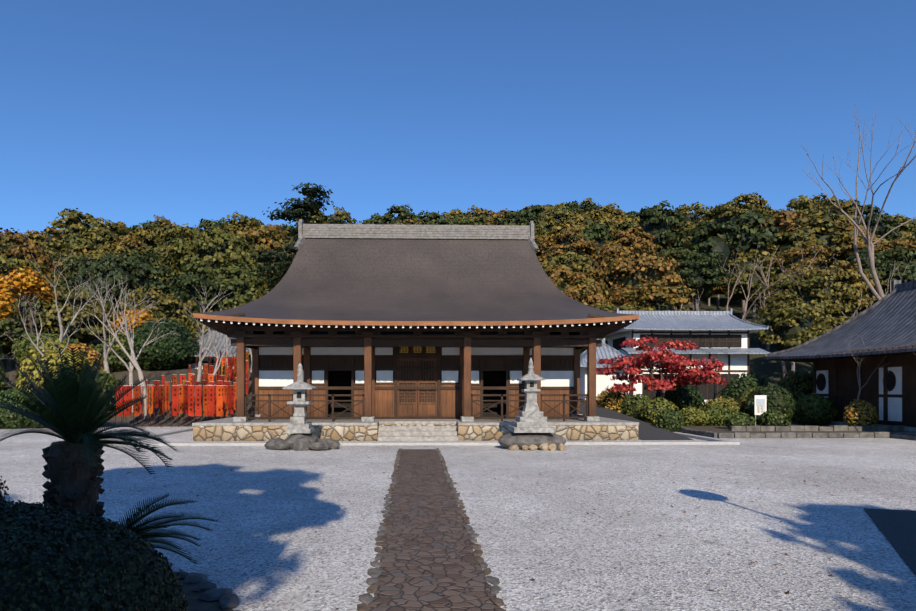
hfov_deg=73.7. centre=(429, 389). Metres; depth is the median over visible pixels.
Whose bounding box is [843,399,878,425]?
shrub
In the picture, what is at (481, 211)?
forest tree
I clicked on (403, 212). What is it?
forest tree
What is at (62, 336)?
bare tree
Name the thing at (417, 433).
temple steps
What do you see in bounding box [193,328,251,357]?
house roof
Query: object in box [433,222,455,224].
forest tree
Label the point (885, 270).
forest tree
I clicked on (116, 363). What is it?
shrub
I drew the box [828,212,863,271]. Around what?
forest tree
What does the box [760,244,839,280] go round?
forest tree
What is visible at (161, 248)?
forest tree
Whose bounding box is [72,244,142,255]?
forest tree
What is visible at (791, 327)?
forest tree
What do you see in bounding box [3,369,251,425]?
bank
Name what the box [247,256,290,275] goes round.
forest tree
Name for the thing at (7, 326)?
forest tree
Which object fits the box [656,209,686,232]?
forest tree
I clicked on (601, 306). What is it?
forest tree
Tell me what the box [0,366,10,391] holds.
shrub
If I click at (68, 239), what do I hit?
forest tree
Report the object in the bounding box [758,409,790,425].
shrub
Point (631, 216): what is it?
forest tree
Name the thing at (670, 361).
maple tree
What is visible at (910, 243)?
forest tree
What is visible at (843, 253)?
forest tree
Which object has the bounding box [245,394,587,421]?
temple railings
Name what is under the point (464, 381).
temple columns
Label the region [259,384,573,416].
temple wainscot
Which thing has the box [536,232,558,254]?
forest tree
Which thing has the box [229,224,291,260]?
forest tree
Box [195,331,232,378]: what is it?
bare tree
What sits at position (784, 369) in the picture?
bare tree wood
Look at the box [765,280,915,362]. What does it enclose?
hall roof
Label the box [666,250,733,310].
forest tree
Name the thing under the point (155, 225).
forest tree
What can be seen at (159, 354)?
shrub
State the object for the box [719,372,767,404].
shrub
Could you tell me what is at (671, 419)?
shrub
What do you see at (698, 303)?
bare tree wood
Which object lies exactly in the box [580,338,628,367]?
annex roof
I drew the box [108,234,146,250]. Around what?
forest tree
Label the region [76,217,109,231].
forest tree
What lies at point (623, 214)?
forest tree
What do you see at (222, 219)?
forest tree
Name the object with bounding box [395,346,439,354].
temple sign board
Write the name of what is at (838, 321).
forest tree
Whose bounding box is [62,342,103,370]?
shrub
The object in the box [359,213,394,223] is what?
forest tree
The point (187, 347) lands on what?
shrub
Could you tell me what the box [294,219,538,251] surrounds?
temple ridge
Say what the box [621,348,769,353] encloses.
house pent roof
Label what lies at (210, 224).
forest tree
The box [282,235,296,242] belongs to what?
forest tree
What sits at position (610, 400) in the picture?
shrub
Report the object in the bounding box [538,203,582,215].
forest tree
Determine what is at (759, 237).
forest tree
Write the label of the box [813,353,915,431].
hall walls
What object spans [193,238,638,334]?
temple roof
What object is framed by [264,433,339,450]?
stone lantern base
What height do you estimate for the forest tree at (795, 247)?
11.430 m
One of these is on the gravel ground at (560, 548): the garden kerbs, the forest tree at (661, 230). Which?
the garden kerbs
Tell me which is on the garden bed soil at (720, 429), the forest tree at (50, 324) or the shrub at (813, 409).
the shrub at (813, 409)
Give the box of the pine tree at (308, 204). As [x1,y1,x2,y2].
[246,182,355,280]
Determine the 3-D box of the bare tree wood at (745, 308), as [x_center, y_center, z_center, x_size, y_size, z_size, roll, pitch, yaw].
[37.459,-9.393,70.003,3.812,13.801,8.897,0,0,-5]
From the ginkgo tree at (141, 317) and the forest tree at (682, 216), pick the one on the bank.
the ginkgo tree at (141, 317)
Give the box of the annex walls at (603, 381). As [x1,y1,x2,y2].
[580,367,628,399]
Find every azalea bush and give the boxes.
[0,476,9,501]
[0,498,189,610]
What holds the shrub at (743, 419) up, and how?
on the garden bed soil at (720, 429)
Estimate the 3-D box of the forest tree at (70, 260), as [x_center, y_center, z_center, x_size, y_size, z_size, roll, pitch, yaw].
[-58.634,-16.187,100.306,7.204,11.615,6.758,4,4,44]
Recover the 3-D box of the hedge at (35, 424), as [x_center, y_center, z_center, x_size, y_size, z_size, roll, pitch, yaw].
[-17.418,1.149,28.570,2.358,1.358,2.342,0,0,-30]
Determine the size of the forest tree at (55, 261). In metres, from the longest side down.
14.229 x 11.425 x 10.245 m
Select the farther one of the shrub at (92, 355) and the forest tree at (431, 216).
the forest tree at (431, 216)
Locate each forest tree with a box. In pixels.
[0,227,54,274]
[0,236,41,281]
[0,295,78,342]
[0,334,16,368]
[2,257,62,279]
[3,282,125,343]
[14,264,63,287]
[24,226,67,249]
[29,251,69,279]
[37,240,73,257]
[42,245,68,258]
[48,208,103,239]
[55,248,170,328]
[55,256,84,276]
[58,262,97,285]
[61,231,86,255]
[63,227,131,254]
[63,247,167,287]
[65,287,118,334]
[69,254,97,263]
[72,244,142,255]
[74,265,150,320]
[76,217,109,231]
[84,222,103,232]
[89,219,137,244]
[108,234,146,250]
[110,221,126,232]
[110,286,205,330]
[118,222,162,245]
[131,227,164,249]
[135,245,152,253]
[136,255,183,294]
[139,273,226,368]
[142,215,170,226]
[142,245,178,275]
[145,220,162,232]
[151,243,179,258]
[153,227,188,245]
[154,225,169,244]
[158,223,262,280]
[160,227,203,245]
[165,261,269,310]
[166,222,187,229]
[186,303,245,339]
[194,218,222,231]
[219,217,250,227]
[220,211,278,238]
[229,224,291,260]
[242,258,277,276]
[244,224,295,244]
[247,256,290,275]
[254,270,284,298]
[279,223,295,237]
[281,229,292,238]
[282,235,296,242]
[296,209,332,223]
[309,214,329,223]
[328,205,357,223]
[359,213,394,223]
[381,204,419,224]
[394,217,423,224]
[418,210,443,221]
[418,211,456,224]
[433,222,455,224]
[441,208,468,219]
[454,209,491,217]
[454,215,493,224]
[462,205,503,223]
[482,221,502,224]
[493,209,540,224]
[494,208,515,224]
[508,219,550,237]
[516,204,555,215]
[524,205,545,219]
[533,212,558,234]
[534,229,605,266]
[534,235,548,255]
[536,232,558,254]
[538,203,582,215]
[539,259,613,305]
[541,217,614,246]
[541,251,603,285]
[543,264,609,306]
[547,206,574,224]
[552,280,579,300]
[557,200,604,217]
[558,209,613,232]
[567,217,615,268]
[574,299,619,353]
[575,197,600,214]
[585,240,687,295]
[587,283,639,310]
[588,204,631,221]
[593,218,617,241]
[599,202,625,216]
[603,216,623,230]
[605,303,646,344]
[607,231,662,257]
[607,279,698,310]
[609,224,657,256]
[616,217,643,231]
[616,221,637,231]
[621,211,637,217]
[625,214,634,218]
[629,200,687,252]
[652,247,700,273]
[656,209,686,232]
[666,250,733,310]
[667,236,690,250]
[674,202,712,235]
[677,222,704,237]
[681,218,745,310]
[688,232,732,305]
[691,267,730,310]
[698,204,730,226]
[706,196,758,224]
[717,210,779,301]
[718,248,777,310]
[725,263,779,323]
[734,191,770,216]
[749,271,807,303]
[753,209,806,237]
[753,296,836,372]
[755,246,805,270]
[755,265,864,318]
[760,214,776,224]
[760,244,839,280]
[765,208,790,216]
[766,228,819,257]
[772,209,813,225]
[773,220,870,263]
[774,215,860,269]
[782,193,834,213]
[789,195,869,218]
[800,260,886,317]
[805,298,853,338]
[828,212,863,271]
[830,223,888,262]
[831,246,913,271]
[836,237,891,261]
[840,245,915,304]
[856,204,900,238]
[881,237,915,252]
[883,213,915,239]
[887,230,914,247]
[893,217,915,235]
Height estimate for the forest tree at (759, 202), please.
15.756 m
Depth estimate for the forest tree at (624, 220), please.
122.78 m
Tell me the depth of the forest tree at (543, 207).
138.99 m
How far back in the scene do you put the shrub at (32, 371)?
31.55 m
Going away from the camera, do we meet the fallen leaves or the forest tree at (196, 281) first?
the fallen leaves
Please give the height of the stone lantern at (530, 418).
2.200 m
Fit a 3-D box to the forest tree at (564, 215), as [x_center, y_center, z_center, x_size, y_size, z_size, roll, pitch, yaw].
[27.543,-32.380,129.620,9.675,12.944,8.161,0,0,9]
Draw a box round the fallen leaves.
[30,445,914,608]
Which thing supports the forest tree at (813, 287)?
on the hill terrain at (768, 370)
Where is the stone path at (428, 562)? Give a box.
[368,449,498,610]
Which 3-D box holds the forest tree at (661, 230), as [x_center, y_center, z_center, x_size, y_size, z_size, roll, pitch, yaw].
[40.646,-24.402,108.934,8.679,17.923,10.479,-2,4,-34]
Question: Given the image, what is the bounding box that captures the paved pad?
[863,508,915,574]
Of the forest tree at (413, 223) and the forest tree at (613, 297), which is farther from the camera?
the forest tree at (413, 223)
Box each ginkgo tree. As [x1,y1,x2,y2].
[0,266,60,334]
[109,308,158,331]
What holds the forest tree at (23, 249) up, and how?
on the hill terrain at (768, 370)
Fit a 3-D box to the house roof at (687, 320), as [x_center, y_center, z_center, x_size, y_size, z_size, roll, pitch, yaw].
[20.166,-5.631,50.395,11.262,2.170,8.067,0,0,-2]
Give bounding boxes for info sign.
[754,395,766,425]
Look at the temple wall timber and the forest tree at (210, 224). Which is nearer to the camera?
the temple wall timber
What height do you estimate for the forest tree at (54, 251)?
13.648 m
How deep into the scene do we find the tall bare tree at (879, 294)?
31.63 m
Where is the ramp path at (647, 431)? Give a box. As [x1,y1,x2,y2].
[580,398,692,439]
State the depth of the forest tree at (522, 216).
118.70 m
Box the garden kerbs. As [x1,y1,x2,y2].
[657,425,915,439]
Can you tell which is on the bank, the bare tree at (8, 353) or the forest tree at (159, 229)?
the bare tree at (8, 353)
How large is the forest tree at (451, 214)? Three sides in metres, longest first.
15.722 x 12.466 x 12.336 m
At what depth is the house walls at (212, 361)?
43.41 m
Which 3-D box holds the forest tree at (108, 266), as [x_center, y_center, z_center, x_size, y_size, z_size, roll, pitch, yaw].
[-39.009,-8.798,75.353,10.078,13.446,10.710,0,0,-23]
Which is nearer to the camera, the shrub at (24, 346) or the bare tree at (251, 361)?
the bare tree at (251, 361)
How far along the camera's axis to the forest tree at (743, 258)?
96.34 m
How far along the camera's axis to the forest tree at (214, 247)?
80.23 m
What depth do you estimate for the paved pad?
7.61 m
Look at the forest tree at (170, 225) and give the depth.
149.49 m
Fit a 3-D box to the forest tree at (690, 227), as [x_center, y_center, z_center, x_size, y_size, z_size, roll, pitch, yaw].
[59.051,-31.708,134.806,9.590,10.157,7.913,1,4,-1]
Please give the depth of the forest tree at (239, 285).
65.08 m
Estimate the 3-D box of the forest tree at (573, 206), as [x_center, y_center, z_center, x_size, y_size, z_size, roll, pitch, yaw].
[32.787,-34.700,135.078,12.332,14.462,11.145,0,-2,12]
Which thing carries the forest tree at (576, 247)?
on the hill terrain at (768, 370)
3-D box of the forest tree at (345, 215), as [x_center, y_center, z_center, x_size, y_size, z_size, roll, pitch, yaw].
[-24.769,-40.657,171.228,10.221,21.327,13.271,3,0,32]
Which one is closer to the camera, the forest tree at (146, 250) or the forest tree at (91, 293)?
the forest tree at (91, 293)
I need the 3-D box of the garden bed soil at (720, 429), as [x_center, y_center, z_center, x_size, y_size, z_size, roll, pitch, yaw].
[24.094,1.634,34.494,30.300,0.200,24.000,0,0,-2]
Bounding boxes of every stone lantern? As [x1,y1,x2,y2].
[283,363,316,432]
[508,358,555,432]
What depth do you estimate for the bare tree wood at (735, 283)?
85.73 m
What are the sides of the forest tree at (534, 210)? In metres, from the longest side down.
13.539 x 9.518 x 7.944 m
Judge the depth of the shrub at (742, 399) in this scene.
29.58 m
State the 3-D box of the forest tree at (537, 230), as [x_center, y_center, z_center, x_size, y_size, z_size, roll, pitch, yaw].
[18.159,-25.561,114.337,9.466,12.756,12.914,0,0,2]
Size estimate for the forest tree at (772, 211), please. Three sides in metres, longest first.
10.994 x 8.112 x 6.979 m
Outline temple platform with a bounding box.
[192,415,638,440]
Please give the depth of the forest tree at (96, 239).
121.69 m
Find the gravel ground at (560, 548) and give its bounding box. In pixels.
[0,426,915,610]
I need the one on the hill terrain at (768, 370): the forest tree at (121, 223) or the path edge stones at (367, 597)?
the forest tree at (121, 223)
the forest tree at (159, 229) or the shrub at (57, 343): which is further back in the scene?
the forest tree at (159, 229)
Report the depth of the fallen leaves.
9.59 m
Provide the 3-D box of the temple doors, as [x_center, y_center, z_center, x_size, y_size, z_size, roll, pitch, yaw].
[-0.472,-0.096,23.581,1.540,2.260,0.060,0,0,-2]
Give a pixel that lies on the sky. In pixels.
(132, 112)
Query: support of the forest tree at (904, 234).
on the hill terrain at (768, 370)
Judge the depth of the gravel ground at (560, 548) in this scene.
8.44 m
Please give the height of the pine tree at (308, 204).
20.899 m
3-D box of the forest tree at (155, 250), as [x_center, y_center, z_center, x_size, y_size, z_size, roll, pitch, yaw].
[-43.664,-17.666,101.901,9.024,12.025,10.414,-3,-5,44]
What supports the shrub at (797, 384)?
on the garden bed soil at (720, 429)
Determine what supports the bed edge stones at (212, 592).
on the bed soil at (195, 603)
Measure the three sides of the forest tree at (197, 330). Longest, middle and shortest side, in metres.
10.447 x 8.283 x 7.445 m
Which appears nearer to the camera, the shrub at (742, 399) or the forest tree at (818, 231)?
the shrub at (742, 399)
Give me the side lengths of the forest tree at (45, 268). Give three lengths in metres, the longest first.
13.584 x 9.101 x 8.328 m
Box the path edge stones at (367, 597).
[357,448,505,610]
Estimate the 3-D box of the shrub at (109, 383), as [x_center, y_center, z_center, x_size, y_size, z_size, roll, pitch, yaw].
[-18.443,0.014,32.707,3.526,2.415,4.281,0,0,30]
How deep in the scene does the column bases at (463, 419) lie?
21.41 m
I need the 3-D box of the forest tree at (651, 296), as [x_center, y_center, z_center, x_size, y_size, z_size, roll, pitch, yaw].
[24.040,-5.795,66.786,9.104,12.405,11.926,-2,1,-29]
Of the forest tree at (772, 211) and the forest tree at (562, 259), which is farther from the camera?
the forest tree at (772, 211)
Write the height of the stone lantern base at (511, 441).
0.603 m
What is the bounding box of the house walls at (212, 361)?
[188,356,251,368]
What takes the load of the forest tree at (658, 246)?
on the hill terrain at (768, 370)
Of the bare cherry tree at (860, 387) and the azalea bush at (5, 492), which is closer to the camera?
the azalea bush at (5, 492)
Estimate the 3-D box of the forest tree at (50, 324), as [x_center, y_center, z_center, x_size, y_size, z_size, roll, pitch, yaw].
[-34.472,-3.872,57.945,10.343,12.950,9.655,1,4,6]
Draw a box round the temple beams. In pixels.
[227,326,604,349]
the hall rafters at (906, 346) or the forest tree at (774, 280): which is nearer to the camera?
the hall rafters at (906, 346)
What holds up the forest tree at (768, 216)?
on the hill terrain at (768, 370)
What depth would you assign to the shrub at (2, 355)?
39.57 m
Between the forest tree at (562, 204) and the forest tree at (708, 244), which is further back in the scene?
the forest tree at (562, 204)
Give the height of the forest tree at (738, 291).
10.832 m
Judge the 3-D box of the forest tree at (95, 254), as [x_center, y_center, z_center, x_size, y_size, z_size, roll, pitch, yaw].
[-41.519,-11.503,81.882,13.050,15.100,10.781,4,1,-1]
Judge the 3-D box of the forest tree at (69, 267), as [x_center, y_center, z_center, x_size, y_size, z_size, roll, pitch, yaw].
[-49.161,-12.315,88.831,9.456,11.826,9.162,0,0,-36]
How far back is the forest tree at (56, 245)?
118.86 m
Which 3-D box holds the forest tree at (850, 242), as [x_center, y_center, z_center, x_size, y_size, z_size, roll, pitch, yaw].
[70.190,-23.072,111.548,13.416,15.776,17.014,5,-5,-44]
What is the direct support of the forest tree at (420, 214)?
on the hill terrain at (768, 370)
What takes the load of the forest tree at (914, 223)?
on the hill terrain at (768, 370)
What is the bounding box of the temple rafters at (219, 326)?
[197,313,633,338]
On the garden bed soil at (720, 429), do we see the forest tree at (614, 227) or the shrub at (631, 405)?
the shrub at (631, 405)
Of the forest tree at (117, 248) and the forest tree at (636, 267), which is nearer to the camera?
the forest tree at (636, 267)
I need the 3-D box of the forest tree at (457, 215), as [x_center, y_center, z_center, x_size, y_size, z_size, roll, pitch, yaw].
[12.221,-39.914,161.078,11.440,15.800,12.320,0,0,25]
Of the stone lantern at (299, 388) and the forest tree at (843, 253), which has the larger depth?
the forest tree at (843, 253)
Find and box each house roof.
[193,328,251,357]
[605,308,768,337]
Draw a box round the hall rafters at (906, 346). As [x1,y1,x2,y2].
[769,345,915,359]
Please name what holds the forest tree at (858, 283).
on the hill terrain at (768, 370)
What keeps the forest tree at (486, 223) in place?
on the hill terrain at (768, 370)
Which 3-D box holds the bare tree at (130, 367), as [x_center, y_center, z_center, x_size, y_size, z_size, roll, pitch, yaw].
[-16.453,-2.200,33.274,4.951,6.989,3.583,0,0,-43]
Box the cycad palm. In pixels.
[0,346,218,562]
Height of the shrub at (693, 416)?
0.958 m
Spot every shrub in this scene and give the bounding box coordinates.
[0,343,3,367]
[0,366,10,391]
[11,332,78,364]
[12,347,94,396]
[34,340,74,357]
[43,370,120,409]
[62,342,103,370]
[89,344,129,371]
[102,330,135,368]
[125,318,199,369]
[128,331,181,370]
[596,387,629,412]
[619,394,651,420]
[639,397,679,424]
[651,384,704,410]
[656,408,685,430]
[680,406,710,425]
[699,396,741,414]
[701,404,736,425]
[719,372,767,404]
[723,412,755,427]
[738,386,761,422]
[744,382,797,424]
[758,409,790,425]
[774,368,812,419]
[794,392,837,424]
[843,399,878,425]
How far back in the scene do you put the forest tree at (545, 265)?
65.38 m
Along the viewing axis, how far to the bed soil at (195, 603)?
4.96 m
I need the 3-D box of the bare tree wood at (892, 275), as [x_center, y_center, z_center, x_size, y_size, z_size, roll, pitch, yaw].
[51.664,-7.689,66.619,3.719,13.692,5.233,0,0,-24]
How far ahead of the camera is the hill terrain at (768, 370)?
78.63 m
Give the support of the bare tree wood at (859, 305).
on the hill terrain at (768, 370)
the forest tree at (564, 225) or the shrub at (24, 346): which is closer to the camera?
the shrub at (24, 346)
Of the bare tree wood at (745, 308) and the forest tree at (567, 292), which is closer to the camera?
the forest tree at (567, 292)
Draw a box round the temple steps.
[377,426,457,440]
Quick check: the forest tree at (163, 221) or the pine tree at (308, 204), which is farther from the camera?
the forest tree at (163, 221)
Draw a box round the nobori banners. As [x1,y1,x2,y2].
[115,350,248,426]
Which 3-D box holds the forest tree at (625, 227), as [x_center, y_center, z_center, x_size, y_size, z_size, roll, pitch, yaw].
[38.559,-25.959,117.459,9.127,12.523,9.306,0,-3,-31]
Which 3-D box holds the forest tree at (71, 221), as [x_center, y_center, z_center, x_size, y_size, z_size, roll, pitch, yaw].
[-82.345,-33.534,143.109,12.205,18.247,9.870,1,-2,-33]
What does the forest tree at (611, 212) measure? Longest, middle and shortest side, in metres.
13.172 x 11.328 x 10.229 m
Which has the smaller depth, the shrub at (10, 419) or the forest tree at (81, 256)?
the shrub at (10, 419)
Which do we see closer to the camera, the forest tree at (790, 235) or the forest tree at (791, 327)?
the forest tree at (791, 327)
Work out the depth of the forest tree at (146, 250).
115.88 m
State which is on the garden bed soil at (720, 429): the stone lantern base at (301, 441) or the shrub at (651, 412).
the shrub at (651, 412)
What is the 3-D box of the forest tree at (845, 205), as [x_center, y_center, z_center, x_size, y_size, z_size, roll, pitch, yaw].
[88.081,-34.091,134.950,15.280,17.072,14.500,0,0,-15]
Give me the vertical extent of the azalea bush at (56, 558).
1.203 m
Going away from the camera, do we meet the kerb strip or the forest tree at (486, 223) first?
the kerb strip
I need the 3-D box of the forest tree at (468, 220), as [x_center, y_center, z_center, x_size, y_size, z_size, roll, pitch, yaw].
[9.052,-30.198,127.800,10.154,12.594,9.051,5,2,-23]
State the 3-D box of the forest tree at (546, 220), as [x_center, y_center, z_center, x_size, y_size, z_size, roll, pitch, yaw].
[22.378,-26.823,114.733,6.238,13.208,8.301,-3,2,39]
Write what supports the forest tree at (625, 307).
on the hill terrain at (768, 370)
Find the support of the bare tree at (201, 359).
on the bank
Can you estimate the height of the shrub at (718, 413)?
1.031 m
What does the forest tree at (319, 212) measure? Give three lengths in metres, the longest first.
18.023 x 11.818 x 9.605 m
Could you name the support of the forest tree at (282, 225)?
on the hill terrain at (768, 370)
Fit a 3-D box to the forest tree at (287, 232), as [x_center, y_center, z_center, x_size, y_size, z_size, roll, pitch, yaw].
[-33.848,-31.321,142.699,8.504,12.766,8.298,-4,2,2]
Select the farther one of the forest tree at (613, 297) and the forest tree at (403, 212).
the forest tree at (403, 212)
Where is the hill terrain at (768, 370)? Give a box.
[0,260,860,388]
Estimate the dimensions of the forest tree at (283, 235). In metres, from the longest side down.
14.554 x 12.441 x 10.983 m
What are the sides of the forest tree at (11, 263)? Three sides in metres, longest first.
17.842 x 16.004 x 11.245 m
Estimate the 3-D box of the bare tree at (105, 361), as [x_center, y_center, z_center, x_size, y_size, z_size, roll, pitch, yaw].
[-16.386,-2.769,32.743,3.419,7.110,5.422,0,0,-2]
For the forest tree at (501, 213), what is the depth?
141.11 m
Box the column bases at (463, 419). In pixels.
[233,414,598,421]
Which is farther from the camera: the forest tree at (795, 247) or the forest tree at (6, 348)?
the forest tree at (795, 247)
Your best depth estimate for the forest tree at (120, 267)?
67.93 m
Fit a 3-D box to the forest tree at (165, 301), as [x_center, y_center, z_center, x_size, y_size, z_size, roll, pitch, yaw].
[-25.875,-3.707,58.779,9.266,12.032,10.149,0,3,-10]
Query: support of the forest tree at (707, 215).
on the hill terrain at (768, 370)
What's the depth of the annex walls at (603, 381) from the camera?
41.17 m
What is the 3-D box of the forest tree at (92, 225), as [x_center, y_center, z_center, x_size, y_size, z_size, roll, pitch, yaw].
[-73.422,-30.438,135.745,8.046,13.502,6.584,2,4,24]
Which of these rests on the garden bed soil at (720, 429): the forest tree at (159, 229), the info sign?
the info sign
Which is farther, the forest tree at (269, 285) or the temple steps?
the forest tree at (269, 285)
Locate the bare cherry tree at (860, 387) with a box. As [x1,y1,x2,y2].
[843,331,899,400]
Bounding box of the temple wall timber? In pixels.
[259,347,573,418]
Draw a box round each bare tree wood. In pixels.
[690,289,705,310]
[719,246,793,319]
[722,254,747,310]
[743,293,786,376]
[746,230,826,284]
[748,246,778,349]
[783,262,838,362]
[831,288,875,317]
[885,257,912,295]
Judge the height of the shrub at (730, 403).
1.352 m
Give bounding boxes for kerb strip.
[109,427,739,445]
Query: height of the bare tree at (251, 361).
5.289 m
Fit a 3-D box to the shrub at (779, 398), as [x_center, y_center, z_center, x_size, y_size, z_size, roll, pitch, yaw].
[15.341,0.640,27.412,2.047,2.013,2.051,0,0,-2]
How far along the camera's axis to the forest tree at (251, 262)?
81.05 m
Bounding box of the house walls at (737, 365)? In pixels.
[608,330,748,404]
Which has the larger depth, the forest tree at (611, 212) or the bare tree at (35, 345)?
the forest tree at (611, 212)
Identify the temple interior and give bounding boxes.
[311,358,522,416]
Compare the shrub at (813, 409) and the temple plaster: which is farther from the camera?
the shrub at (813, 409)
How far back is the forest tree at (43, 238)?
135.37 m
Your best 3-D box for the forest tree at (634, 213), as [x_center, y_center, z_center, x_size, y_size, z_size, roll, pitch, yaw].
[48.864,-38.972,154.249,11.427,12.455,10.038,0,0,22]
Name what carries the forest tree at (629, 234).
on the hill terrain at (768, 370)
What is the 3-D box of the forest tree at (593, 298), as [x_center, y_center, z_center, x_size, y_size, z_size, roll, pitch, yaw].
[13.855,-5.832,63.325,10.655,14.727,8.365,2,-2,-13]
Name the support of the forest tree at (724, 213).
on the hill terrain at (768, 370)
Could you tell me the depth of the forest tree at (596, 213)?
111.10 m
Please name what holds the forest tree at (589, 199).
on the hill terrain at (768, 370)
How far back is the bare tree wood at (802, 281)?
69.05 m
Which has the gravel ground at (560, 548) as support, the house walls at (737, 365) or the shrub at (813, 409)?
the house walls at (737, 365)
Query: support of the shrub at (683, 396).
on the garden bed soil at (720, 429)
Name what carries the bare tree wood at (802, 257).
on the hill terrain at (768, 370)
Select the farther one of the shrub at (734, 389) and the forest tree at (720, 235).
the forest tree at (720, 235)
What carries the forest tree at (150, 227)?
on the hill terrain at (768, 370)
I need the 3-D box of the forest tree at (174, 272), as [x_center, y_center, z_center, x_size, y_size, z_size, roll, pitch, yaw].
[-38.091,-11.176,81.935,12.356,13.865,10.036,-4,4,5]
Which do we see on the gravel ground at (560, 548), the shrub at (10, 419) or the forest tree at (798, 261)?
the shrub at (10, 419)
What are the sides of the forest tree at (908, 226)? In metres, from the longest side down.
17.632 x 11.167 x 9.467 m
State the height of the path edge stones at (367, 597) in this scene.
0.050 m
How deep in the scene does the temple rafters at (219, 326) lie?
20.86 m
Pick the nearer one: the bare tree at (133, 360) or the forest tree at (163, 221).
the bare tree at (133, 360)
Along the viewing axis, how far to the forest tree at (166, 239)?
125.73 m
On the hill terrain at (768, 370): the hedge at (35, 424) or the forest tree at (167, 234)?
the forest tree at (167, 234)
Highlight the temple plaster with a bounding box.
[259,347,573,386]
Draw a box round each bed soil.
[178,579,232,610]
[654,420,909,432]
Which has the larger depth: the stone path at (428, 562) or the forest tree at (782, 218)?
the forest tree at (782, 218)
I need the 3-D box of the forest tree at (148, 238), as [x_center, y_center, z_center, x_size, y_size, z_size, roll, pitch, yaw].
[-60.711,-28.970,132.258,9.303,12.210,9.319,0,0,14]
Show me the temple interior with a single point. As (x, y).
(343, 378)
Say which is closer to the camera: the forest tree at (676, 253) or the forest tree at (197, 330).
the forest tree at (197, 330)
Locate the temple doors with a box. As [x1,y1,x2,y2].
[397,358,436,416]
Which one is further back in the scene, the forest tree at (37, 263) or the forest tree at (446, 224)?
the forest tree at (446, 224)
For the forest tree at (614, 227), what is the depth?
106.19 m
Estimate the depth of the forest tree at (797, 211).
133.43 m
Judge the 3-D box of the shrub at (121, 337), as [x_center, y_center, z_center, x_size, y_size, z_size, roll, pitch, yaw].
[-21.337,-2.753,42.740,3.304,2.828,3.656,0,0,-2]
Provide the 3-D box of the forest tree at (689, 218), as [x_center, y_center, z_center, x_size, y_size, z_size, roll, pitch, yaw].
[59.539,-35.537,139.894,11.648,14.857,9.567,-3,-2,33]
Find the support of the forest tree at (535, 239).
on the hill terrain at (768, 370)
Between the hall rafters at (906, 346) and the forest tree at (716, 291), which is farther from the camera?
the forest tree at (716, 291)
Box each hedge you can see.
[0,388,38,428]
[30,407,46,427]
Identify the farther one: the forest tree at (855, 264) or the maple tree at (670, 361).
the forest tree at (855, 264)
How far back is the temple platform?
20.89 m
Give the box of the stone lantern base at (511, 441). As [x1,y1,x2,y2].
[498,432,565,450]
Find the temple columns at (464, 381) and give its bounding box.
[237,337,595,418]
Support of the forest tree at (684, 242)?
on the hill terrain at (768, 370)
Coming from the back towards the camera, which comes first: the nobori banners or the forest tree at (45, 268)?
the forest tree at (45, 268)
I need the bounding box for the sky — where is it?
[0,0,915,259]
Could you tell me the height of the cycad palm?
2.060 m
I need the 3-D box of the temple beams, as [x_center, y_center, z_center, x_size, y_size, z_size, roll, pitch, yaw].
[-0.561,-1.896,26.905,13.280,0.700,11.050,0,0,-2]
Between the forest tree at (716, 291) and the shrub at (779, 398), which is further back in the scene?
the forest tree at (716, 291)
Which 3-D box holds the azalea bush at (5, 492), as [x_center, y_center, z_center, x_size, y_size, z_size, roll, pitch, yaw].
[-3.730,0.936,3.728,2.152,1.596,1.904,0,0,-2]
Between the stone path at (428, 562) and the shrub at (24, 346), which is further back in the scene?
the shrub at (24, 346)
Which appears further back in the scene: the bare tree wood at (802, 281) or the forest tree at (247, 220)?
the forest tree at (247, 220)
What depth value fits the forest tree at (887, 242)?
114.22 m
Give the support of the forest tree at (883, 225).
on the hill terrain at (768, 370)
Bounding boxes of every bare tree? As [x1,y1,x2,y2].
[0,332,17,366]
[6,292,84,359]
[24,251,114,344]
[58,274,151,418]
[74,273,164,379]
[79,290,180,411]
[183,282,232,384]
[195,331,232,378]
[248,348,251,377]
[801,104,915,300]
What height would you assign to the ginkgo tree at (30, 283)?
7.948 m
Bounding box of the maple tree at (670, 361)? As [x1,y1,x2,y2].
[596,336,726,398]
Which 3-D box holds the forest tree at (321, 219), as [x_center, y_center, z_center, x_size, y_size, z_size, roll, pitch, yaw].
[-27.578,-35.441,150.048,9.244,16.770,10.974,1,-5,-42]
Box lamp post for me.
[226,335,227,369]
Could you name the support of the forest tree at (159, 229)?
on the hill terrain at (768, 370)
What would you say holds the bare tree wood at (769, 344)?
on the hill terrain at (768, 370)
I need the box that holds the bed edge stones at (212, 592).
[174,571,238,610]
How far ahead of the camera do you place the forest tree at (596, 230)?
92.43 m
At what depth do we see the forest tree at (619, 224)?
123.87 m
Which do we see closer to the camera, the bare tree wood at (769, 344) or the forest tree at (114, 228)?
the bare tree wood at (769, 344)

